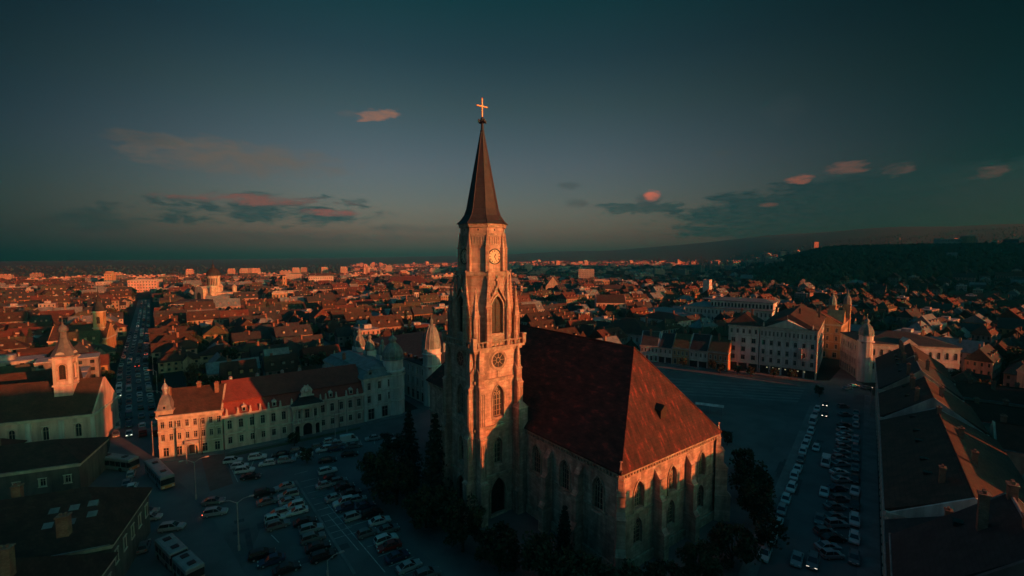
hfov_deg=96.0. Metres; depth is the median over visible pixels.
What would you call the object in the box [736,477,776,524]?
tree
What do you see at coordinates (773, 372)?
tree
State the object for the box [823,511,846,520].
parked car
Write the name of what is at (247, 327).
town house
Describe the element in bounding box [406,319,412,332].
spruce tree
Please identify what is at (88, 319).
town house
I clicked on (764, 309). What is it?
arcaded college
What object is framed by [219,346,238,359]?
tree
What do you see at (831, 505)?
parked car
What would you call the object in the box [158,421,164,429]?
window
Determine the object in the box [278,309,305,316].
bright low house
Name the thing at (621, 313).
town house
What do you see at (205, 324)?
town house
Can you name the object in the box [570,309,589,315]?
town house
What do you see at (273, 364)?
town house
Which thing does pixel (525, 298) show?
town house
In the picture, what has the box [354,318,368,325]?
town house
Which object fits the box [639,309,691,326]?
cream block
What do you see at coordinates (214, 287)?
domed cathedral
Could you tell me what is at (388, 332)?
town house
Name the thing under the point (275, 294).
columned house
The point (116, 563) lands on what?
window
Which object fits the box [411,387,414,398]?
window
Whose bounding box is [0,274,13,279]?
apartment block
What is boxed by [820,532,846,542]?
parked car
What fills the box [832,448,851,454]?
parked car
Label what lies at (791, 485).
parked car
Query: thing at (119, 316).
town house
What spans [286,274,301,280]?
office slab
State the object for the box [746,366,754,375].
tree
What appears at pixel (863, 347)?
domed corner house
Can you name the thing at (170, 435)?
window
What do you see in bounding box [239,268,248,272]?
apartment block
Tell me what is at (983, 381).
tree
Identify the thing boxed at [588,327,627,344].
town house
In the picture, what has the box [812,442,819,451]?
street car
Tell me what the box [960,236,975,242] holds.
hill hotel tower
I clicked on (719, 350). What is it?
old house
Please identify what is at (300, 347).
town house
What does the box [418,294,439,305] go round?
town house
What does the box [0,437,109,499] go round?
garden roofed house
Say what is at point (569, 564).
tree
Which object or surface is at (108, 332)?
yellow church
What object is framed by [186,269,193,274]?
apartment block
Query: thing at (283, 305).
town house
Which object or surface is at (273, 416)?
window
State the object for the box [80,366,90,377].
town house
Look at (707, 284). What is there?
slab tower
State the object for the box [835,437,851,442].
parked car
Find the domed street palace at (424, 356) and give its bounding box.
[364,314,447,406]
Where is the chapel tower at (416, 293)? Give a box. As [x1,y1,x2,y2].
[414,290,418,297]
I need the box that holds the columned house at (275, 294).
[272,291,287,298]
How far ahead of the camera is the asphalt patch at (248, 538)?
82.19 m
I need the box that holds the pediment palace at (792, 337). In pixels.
[758,305,825,379]
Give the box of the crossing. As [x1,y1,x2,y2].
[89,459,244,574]
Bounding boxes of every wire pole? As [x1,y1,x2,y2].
[175,421,177,456]
[200,419,202,453]
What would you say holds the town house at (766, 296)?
on the ground
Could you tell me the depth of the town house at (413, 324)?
271.64 m
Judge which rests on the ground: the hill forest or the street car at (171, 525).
the hill forest
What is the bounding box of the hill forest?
[751,242,1023,286]
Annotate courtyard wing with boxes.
[954,377,1023,407]
[965,397,1023,430]
[988,414,1023,475]
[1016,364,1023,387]
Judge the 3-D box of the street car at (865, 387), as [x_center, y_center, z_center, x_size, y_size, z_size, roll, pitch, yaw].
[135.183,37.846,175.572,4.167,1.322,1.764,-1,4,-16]
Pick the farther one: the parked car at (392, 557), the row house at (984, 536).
the parked car at (392, 557)
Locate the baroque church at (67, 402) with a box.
[0,320,119,442]
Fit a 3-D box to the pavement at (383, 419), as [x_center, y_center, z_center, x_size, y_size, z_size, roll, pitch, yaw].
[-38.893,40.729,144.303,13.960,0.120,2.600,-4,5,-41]
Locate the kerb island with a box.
[295,480,355,574]
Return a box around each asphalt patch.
[201,453,232,490]
[245,531,253,552]
[294,542,349,563]
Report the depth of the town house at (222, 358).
188.30 m
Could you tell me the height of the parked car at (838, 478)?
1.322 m
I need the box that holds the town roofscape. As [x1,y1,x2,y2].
[0,234,1023,346]
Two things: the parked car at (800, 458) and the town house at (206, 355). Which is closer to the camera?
the parked car at (800, 458)
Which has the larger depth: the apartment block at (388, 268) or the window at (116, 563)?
the apartment block at (388, 268)
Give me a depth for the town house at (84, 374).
154.85 m
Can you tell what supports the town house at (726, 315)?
on the ground
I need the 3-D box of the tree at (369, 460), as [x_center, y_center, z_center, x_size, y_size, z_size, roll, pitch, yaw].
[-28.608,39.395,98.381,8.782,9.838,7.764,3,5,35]
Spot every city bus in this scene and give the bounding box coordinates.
[104,452,139,471]
[144,457,174,489]
[154,533,204,575]
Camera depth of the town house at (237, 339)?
241.34 m
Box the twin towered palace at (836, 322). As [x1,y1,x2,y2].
[816,290,851,359]
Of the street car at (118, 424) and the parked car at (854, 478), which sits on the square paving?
the parked car at (854, 478)
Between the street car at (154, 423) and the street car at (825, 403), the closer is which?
the street car at (154, 423)
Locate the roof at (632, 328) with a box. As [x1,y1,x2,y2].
[601,315,663,348]
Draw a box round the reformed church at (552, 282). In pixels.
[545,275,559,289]
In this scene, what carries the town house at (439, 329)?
on the ground
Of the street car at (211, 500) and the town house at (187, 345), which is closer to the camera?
the street car at (211, 500)
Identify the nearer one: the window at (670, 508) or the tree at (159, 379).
the window at (670, 508)
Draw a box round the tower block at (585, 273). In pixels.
[578,269,593,278]
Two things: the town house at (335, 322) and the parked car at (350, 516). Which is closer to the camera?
the parked car at (350, 516)
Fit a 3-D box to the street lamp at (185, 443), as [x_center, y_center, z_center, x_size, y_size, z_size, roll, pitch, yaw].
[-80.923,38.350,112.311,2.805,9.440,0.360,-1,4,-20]
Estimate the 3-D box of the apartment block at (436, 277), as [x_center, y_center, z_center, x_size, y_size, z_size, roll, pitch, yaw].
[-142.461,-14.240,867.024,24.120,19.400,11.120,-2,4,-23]
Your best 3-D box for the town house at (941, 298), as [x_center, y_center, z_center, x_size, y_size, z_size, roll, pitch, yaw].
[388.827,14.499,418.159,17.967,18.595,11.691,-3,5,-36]
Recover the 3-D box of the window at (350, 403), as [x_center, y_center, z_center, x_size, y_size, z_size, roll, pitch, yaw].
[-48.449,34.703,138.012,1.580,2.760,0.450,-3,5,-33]
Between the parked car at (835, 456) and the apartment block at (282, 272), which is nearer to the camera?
the parked car at (835, 456)
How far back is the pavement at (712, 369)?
207.06 m
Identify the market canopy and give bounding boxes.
[695,402,723,415]
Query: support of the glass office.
on the ground
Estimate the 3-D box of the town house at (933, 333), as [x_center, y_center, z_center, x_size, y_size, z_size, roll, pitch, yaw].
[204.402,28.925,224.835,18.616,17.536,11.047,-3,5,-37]
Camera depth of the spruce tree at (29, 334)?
243.46 m
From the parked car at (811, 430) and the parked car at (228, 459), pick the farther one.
the parked car at (811, 430)
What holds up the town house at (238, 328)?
on the ground
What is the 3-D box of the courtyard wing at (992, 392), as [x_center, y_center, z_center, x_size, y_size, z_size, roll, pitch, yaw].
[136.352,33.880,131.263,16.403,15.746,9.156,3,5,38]
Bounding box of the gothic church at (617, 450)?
[426,97,731,572]
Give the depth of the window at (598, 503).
76.60 m
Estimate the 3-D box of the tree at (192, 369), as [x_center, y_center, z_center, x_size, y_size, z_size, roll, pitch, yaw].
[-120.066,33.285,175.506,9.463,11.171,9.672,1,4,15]
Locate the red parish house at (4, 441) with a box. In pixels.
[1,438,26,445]
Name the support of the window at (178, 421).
in the corner house at (187, 408)
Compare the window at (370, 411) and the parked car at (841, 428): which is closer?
the parked car at (841, 428)
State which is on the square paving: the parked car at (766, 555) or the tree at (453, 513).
the tree at (453, 513)
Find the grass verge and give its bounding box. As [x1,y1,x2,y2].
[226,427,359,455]
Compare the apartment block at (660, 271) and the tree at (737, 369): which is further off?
the apartment block at (660, 271)
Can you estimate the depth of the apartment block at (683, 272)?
960.16 m
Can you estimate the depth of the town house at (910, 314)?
316.89 m
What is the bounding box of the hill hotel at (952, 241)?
[933,239,977,243]
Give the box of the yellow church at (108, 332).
[47,286,116,348]
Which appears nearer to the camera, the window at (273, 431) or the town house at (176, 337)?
the window at (273, 431)
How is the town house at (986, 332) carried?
on the ground
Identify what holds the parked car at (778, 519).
on the street at (805, 505)
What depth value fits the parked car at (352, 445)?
121.80 m
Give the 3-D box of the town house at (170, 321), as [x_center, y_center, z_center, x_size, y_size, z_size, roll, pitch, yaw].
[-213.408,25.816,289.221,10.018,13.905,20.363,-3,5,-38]
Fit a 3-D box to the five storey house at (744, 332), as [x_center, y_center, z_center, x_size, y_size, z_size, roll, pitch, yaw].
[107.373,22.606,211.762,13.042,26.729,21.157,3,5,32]
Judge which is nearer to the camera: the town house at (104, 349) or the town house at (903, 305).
the town house at (104, 349)
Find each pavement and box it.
[160,450,224,461]
[225,422,366,452]
[365,412,406,424]
[671,364,758,374]
[738,406,814,575]
[758,373,815,381]
[857,395,880,575]
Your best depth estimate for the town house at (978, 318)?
290.55 m
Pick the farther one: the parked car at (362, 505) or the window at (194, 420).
the window at (194, 420)
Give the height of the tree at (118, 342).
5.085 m
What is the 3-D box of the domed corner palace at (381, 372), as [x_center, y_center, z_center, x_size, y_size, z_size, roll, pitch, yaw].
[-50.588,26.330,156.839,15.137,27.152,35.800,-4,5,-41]
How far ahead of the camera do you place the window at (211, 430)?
119.45 m
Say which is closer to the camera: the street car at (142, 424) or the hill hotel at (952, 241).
the street car at (142, 424)
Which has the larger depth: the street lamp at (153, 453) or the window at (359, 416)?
the window at (359, 416)
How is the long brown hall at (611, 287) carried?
on the ground
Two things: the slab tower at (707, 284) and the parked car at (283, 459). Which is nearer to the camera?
the parked car at (283, 459)
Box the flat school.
[594,279,609,283]
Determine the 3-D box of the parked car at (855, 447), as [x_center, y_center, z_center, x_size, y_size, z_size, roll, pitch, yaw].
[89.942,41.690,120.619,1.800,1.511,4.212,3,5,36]
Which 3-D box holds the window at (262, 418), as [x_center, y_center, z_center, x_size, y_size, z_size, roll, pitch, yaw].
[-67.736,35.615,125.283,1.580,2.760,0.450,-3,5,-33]
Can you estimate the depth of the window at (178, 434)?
116.77 m
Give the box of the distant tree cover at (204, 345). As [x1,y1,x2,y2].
[0,226,1023,352]
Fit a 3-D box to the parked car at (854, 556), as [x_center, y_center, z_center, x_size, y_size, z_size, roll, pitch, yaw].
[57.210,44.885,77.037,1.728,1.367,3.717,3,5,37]
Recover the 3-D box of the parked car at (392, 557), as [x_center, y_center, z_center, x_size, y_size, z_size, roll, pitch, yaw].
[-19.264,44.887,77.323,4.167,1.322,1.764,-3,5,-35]
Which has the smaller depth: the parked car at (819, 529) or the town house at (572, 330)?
the parked car at (819, 529)
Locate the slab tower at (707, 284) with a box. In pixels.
[703,279,711,291]
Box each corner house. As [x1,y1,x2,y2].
[154,379,225,458]
[839,314,961,382]
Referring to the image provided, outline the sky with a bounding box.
[0,0,1023,260]
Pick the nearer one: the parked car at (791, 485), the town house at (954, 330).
the parked car at (791, 485)
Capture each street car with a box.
[112,429,119,437]
[115,418,120,428]
[116,384,121,391]
[117,374,122,380]
[121,478,132,486]
[125,409,132,419]
[125,429,132,436]
[126,384,131,391]
[126,399,131,404]
[126,469,135,478]
[127,482,136,486]
[136,539,150,553]
[137,405,143,409]
[138,422,145,427]
[139,426,146,436]
[146,385,151,391]
[148,405,154,409]
[149,506,159,512]
[150,512,162,520]
[151,421,157,427]
[151,426,157,436]
[157,520,185,532]
[200,496,225,505]
[202,506,228,517]
[790,550,803,568]
[806,549,819,570]
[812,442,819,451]
[814,512,824,524]
[819,486,829,497]
[821,411,827,417]
[821,453,830,467]
[822,401,828,406]
[842,386,852,389]
[848,383,858,387]
[861,385,872,389]
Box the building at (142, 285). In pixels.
[127,279,162,291]
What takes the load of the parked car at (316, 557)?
on the parking lot
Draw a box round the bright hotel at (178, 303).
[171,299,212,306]
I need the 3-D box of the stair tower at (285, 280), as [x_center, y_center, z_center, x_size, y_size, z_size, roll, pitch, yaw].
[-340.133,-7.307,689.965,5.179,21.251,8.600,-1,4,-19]
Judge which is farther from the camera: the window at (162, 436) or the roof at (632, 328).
the roof at (632, 328)
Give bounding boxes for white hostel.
[431,286,452,290]
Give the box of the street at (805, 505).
[715,383,854,575]
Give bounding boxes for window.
[6,429,15,438]
[37,477,46,487]
[41,426,49,440]
[62,474,72,483]
[73,422,82,437]
[114,545,119,565]
[123,533,127,552]
[130,522,135,539]
[138,512,141,528]
[144,502,148,518]
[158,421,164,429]
[159,434,165,442]
[161,447,169,457]
[167,420,173,428]
[168,433,173,441]
[175,419,181,427]
[175,445,182,455]
[176,432,182,440]
[183,418,189,426]
[184,431,190,439]
[191,417,197,425]
[192,430,198,438]
[199,416,205,424]
[200,429,206,437]
[201,442,208,452]
[207,416,213,423]
[208,428,213,435]
[213,440,220,450]
[215,415,221,422]
[216,427,221,434]
[226,419,232,430]
[227,436,233,444]
[237,417,244,428]
[238,434,244,442]
[248,415,255,426]
[249,432,255,440]
[260,414,265,424]
[261,430,266,438]
[270,412,276,422]
[271,428,276,436]
[280,410,286,420]
[281,426,286,434]
[321,404,325,413]
[329,402,334,411]
[339,401,343,410]
[348,399,352,408]
[348,414,352,421]
[356,398,361,406]
[357,412,361,419]
[367,382,371,391]
[367,395,371,403]
[368,408,374,420]
[377,380,381,388]
[378,393,381,401]
[381,404,388,417]
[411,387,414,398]
[455,349,465,374]
[460,298,462,331]
[460,386,463,413]
[461,438,462,458]
[489,350,506,376]
[492,297,500,332]
[493,386,501,415]
[495,437,500,462]
[534,446,539,472]
[562,460,568,489]
[594,477,602,509]
[633,518,639,543]
[635,482,640,506]
[667,501,672,523]
[669,467,673,489]
[697,486,700,506]
[698,454,702,474]
[882,548,883,574]
[936,352,941,359]
[953,353,958,360]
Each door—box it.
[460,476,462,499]
[491,478,503,513]
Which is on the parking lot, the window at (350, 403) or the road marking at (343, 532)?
the road marking at (343, 532)
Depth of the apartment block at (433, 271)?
1070.84 m
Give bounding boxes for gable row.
[594,294,626,308]
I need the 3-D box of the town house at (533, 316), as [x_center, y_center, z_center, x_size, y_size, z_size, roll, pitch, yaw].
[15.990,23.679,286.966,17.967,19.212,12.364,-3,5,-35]
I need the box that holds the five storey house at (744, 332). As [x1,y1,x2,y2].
[728,308,763,371]
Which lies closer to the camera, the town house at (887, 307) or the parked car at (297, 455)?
the parked car at (297, 455)
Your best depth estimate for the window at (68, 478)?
97.47 m
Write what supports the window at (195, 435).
in the corner house at (187, 408)
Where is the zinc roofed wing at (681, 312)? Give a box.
[647,307,693,316]
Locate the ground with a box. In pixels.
[0,224,1023,575]
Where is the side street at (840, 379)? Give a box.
[825,368,858,391]
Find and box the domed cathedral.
[194,264,237,298]
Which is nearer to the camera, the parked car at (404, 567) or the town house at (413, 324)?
the parked car at (404, 567)
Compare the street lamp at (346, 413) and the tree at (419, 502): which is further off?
the street lamp at (346, 413)
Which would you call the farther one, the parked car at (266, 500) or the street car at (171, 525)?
the parked car at (266, 500)
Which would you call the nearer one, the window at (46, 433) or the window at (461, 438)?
the window at (461, 438)
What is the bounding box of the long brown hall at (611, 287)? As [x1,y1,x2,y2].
[599,285,638,290]
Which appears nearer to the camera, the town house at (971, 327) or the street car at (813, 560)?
the street car at (813, 560)
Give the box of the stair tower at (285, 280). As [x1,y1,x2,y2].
[282,276,286,285]
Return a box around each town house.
[0,301,39,307]
[0,311,29,323]
[0,330,14,337]
[0,336,28,343]
[0,339,30,353]
[0,354,46,366]
[0,363,33,373]
[0,366,82,384]
[0,483,151,575]
[0,512,117,575]
[1,323,18,330]
[2,335,38,345]
[7,326,52,335]
[8,322,53,328]
[11,309,40,314]
[16,346,55,356]
[16,352,37,356]
[19,307,53,310]
[24,305,39,312]
[31,314,53,322]
[33,352,101,377]
[38,313,67,324]
[39,329,51,337]
[40,295,70,306]
[67,315,92,323]
[68,329,102,346]
[74,296,89,302]
[74,339,97,352]
[76,302,85,307]
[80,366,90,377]
[82,372,87,377]
[96,344,116,362]
[100,354,109,376]
[106,312,123,323]
[106,314,118,322]
[106,321,117,339]
[148,325,199,348]
[149,331,192,354]
[150,339,197,361]
[153,309,186,327]
[154,315,186,327]
[155,332,198,353]
[157,351,200,373]
[161,342,185,356]
[162,318,180,325]
[166,304,179,309]
[184,300,215,309]
[186,309,220,324]
[193,327,205,337]
[198,343,245,364]
[199,321,211,327]
[202,321,228,342]
[205,357,260,378]
[207,341,222,348]
[208,335,229,345]
[208,352,221,361]
[213,297,240,310]
[216,355,227,361]
[219,358,257,379]
[220,309,248,325]
[223,320,255,329]
[228,325,250,342]
[229,315,252,327]
[230,325,250,332]
[231,330,270,345]
[234,317,253,326]
[236,339,271,347]
[241,341,269,351]
[241,352,248,358]
[247,307,275,315]
[249,342,299,375]
[251,322,298,332]
[262,302,285,309]
[262,346,289,359]
[262,353,299,375]
[271,323,286,338]
[271,324,312,341]
[282,312,288,320]
[282,334,323,347]
[283,365,315,372]
[298,344,303,364]
[300,321,313,334]
[300,344,340,366]
[302,301,336,308]
[307,339,321,346]
[309,307,329,325]
[316,314,330,332]
[321,318,349,337]
[329,308,363,319]
[334,326,352,346]
[350,326,357,346]
[352,324,379,345]
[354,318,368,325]
[367,313,403,332]
[371,311,380,315]
[380,327,406,336]
[383,307,392,314]
[388,306,411,319]
[390,302,420,308]
[404,322,434,330]
[410,306,434,320]
[412,323,427,331]
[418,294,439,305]
[423,325,446,331]
[427,314,446,327]
[436,307,447,315]
[440,300,448,304]
[512,295,530,302]
[518,303,538,316]
[520,300,543,311]
[520,311,554,324]
[527,319,556,329]
[543,305,558,310]
[552,315,566,327]
[553,327,580,335]
[554,311,576,322]
[558,327,585,336]
[565,318,582,329]
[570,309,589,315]
[573,314,596,325]
[579,324,600,336]
[584,308,599,312]
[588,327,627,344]
[594,315,611,322]
[597,336,621,343]
[617,309,629,317]
[655,319,682,332]
[674,325,690,333]
[685,314,704,323]
[689,317,717,329]
[689,326,712,333]
[709,325,728,335]
[714,311,733,320]
[714,320,726,327]
[722,318,733,322]
[757,293,774,299]
[778,302,796,311]
[807,301,825,308]
[821,304,842,309]
[842,306,858,313]
[850,324,861,331]
[855,300,875,312]
[873,300,896,315]
[893,328,926,334]
[894,299,911,310]
[896,308,921,320]
[908,320,934,333]
[910,313,942,332]
[924,331,944,336]
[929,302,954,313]
[930,294,946,302]
[930,336,984,370]
[938,316,959,321]
[938,317,949,327]
[938,324,964,338]
[941,297,960,306]
[942,332,953,337]
[947,321,982,332]
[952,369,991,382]
[953,316,964,322]
[961,313,991,324]
[964,344,1001,380]
[970,323,998,345]
[984,310,1000,316]
[990,323,1001,338]
[992,339,1014,372]
[996,307,1023,319]
[997,317,1023,334]
[1001,327,1023,339]
[1003,360,1023,386]
[1005,337,1017,347]
[1008,357,1023,364]
[1010,332,1023,339]
[1011,335,1023,350]
[1017,304,1023,312]
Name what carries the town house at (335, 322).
on the ground
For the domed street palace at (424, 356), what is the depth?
161.76 m
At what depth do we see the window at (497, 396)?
89.68 m
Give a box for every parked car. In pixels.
[222,456,242,464]
[230,461,248,469]
[234,465,254,474]
[240,472,261,480]
[248,452,266,460]
[248,547,275,561]
[253,487,275,497]
[256,496,278,506]
[257,552,285,568]
[258,458,275,466]
[264,506,288,516]
[264,513,285,523]
[265,518,290,531]
[271,450,289,457]
[271,561,300,575]
[273,481,294,491]
[277,455,295,463]
[277,487,299,499]
[278,496,299,506]
[283,498,304,509]
[285,505,308,516]
[290,446,302,453]
[293,516,316,527]
[295,451,312,457]
[298,522,323,534]
[299,531,325,544]
[304,540,330,553]
[309,548,336,563]
[311,443,324,449]
[315,444,331,452]
[315,480,335,489]
[318,456,336,463]
[318,466,337,475]
[318,473,337,481]
[323,437,336,443]
[324,492,344,502]
[327,444,343,452]
[329,476,347,485]
[331,439,345,445]
[332,494,352,507]
[334,482,354,491]
[335,501,356,512]
[340,433,357,441]
[341,488,361,495]
[343,510,361,522]
[345,442,361,448]
[349,494,366,502]
[353,501,375,510]
[355,527,376,539]
[360,507,382,519]
[365,434,380,440]
[367,515,390,526]
[373,532,398,546]
[375,523,399,534]
[376,538,401,553]
[378,432,393,438]
[384,549,409,564]
[395,558,422,574]
[413,566,440,575]
[757,543,772,562]
[774,516,783,525]
[776,502,786,515]
[780,492,790,504]
[786,480,796,493]
[789,470,798,480]
[793,463,802,473]
[796,453,804,462]
[799,446,806,454]
[801,439,809,448]
[804,434,811,441]
[807,426,814,434]
[808,414,817,424]
[812,525,836,534]
[813,540,841,550]
[814,405,820,411]
[818,547,844,559]
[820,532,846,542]
[823,501,847,510]
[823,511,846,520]
[824,517,849,528]
[826,483,848,491]
[829,468,849,475]
[829,493,849,502]
[830,475,850,483]
[831,453,850,460]
[831,459,850,466]
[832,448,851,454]
[834,442,850,448]
[835,426,852,432]
[835,432,852,437]
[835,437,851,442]
[836,422,851,427]
[837,403,849,407]
[837,411,852,416]
[848,528,859,544]
[848,547,860,565]
[849,510,860,527]
[850,473,859,483]
[850,485,859,496]
[851,434,859,442]
[851,442,859,452]
[851,452,859,461]
[851,462,859,471]
[852,415,858,421]
[852,421,859,428]
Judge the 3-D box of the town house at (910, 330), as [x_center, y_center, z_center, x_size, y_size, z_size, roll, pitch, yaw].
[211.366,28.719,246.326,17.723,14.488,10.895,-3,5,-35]
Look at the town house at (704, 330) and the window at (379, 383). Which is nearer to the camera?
the window at (379, 383)
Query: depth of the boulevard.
151.46 m
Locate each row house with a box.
[875,340,955,416]
[875,352,964,439]
[877,373,989,470]
[879,405,1023,575]
[883,506,953,575]
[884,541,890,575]
[889,479,1023,575]
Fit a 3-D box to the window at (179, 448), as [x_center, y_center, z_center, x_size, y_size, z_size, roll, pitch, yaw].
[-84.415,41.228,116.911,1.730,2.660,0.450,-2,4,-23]
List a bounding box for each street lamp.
[151,415,155,455]
[172,427,187,463]
[179,455,208,499]
[219,494,253,550]
[326,550,343,575]
[346,396,355,432]
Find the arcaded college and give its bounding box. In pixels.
[684,297,778,320]
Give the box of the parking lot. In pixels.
[226,429,444,574]
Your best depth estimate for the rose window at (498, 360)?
88.49 m
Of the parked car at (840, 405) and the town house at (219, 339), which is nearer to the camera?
the parked car at (840, 405)
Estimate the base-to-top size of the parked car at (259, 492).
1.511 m
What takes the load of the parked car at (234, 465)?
on the parking lot
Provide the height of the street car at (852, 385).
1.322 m
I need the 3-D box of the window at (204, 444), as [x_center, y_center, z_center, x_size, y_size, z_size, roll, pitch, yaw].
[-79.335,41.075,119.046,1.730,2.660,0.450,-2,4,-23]
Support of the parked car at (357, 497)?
on the parking lot
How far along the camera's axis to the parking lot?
87.39 m
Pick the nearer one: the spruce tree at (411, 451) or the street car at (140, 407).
the spruce tree at (411, 451)
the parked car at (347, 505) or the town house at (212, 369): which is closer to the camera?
the parked car at (347, 505)
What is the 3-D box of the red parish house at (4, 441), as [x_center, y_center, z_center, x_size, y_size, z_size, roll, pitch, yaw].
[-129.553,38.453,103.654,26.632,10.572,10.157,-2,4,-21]
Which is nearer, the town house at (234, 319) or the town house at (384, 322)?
the town house at (384, 322)
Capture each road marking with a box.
[327,514,357,549]
[328,505,384,571]
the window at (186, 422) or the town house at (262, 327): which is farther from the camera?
the town house at (262, 327)
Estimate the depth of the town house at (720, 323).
280.85 m
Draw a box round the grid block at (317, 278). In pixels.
[308,276,333,281]
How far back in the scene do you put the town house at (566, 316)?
314.09 m
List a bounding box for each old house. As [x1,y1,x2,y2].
[640,329,660,361]
[658,330,675,363]
[672,330,692,365]
[688,331,711,367]
[707,333,731,370]
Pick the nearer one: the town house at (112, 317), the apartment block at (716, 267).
the town house at (112, 317)
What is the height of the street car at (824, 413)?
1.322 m
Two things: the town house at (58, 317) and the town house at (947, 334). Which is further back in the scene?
the town house at (58, 317)
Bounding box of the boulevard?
[108,299,159,575]
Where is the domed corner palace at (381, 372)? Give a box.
[323,329,405,421]
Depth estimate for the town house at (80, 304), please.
388.50 m
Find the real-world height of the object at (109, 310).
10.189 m
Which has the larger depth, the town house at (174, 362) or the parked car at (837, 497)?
the town house at (174, 362)
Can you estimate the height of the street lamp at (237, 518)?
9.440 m
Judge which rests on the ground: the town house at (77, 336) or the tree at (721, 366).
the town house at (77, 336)
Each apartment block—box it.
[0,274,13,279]
[30,273,43,277]
[132,275,151,277]
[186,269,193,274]
[228,268,234,273]
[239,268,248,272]
[252,268,260,273]
[280,270,291,274]
[292,267,299,272]
[320,267,327,272]
[340,267,347,273]
[363,266,369,273]
[386,266,391,270]
[428,268,440,274]
[431,275,442,279]
[442,273,455,276]
[522,264,529,271]
[527,272,545,275]
[529,270,544,272]
[539,267,552,270]
[624,271,638,274]
[637,273,653,277]
[642,269,652,272]
[652,268,664,274]
[675,269,688,274]
[695,264,704,271]
[707,264,714,269]
[712,265,723,270]
[724,265,737,269]
[746,261,759,265]
[760,253,769,261]
[765,258,784,264]
[778,251,786,255]
[786,251,798,254]
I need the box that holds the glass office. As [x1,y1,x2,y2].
[96,281,111,285]
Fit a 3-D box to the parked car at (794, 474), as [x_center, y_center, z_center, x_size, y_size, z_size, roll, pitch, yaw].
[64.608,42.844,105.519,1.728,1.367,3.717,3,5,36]
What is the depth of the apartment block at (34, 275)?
1307.57 m
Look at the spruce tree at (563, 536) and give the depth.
75.15 m
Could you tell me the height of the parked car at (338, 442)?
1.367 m
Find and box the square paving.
[160,361,881,575]
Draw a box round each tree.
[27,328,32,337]
[103,370,116,381]
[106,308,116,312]
[110,352,120,362]
[116,340,123,348]
[147,357,156,366]
[152,374,164,385]
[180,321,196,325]
[182,363,205,382]
[186,373,226,386]
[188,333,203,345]
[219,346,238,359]
[287,431,300,445]
[298,447,313,462]
[299,350,326,365]
[356,447,398,494]
[368,456,419,504]
[380,433,403,462]
[394,408,425,488]
[401,483,447,528]
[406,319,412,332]
[415,413,453,514]
[436,492,485,551]
[474,520,522,574]
[520,530,558,575]
[547,544,607,575]
[553,505,575,556]
[675,538,722,575]
[679,357,687,366]
[706,519,763,570]
[709,359,716,368]
[716,363,725,372]
[721,430,732,444]
[727,460,773,496]
[729,448,756,467]
[732,364,741,373]
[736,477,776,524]
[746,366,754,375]
[754,514,789,549]
[767,367,778,375]
[787,368,797,376]
[814,385,823,396]
[949,369,961,376]
[976,378,999,384]
[1002,346,1023,366]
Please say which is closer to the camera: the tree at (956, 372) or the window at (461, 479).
the window at (461, 479)
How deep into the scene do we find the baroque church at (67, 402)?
121.42 m
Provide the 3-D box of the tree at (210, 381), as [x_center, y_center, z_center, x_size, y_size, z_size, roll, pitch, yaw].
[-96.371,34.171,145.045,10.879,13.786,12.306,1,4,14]
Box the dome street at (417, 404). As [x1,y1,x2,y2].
[324,341,429,410]
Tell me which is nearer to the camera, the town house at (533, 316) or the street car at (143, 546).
the street car at (143, 546)
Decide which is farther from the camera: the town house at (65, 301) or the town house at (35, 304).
the town house at (65, 301)
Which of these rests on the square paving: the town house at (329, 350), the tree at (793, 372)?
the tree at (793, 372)
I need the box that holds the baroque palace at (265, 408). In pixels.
[221,364,364,449]
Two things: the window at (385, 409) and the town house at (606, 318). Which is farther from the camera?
the town house at (606, 318)
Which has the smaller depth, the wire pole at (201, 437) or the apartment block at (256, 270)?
the wire pole at (201, 437)
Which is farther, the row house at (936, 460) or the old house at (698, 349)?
the old house at (698, 349)
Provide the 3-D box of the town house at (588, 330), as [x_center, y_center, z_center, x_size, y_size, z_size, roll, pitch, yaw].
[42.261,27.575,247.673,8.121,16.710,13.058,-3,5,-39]
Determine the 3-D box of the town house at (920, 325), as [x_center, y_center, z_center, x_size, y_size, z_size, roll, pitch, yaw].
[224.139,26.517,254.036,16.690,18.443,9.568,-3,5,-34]
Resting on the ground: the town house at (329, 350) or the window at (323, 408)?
the town house at (329, 350)
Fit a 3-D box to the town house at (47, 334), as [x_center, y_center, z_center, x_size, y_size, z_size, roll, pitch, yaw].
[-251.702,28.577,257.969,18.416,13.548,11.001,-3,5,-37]
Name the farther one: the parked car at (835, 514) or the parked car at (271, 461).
the parked car at (271, 461)
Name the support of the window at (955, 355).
in the domed corner house at (863, 347)
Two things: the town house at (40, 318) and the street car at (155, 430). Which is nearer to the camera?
the street car at (155, 430)
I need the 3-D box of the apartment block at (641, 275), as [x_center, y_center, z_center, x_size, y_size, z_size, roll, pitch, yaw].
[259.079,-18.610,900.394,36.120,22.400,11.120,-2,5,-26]
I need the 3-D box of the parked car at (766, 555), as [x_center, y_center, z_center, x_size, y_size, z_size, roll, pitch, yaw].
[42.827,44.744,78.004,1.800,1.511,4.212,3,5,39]
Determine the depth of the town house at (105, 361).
189.76 m
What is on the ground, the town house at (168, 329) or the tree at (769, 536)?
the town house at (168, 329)
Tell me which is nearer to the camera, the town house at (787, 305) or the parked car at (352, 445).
the parked car at (352, 445)
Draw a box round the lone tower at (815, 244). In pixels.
[812,242,818,248]
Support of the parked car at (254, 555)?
on the parking lot
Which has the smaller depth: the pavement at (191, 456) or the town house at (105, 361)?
the pavement at (191, 456)

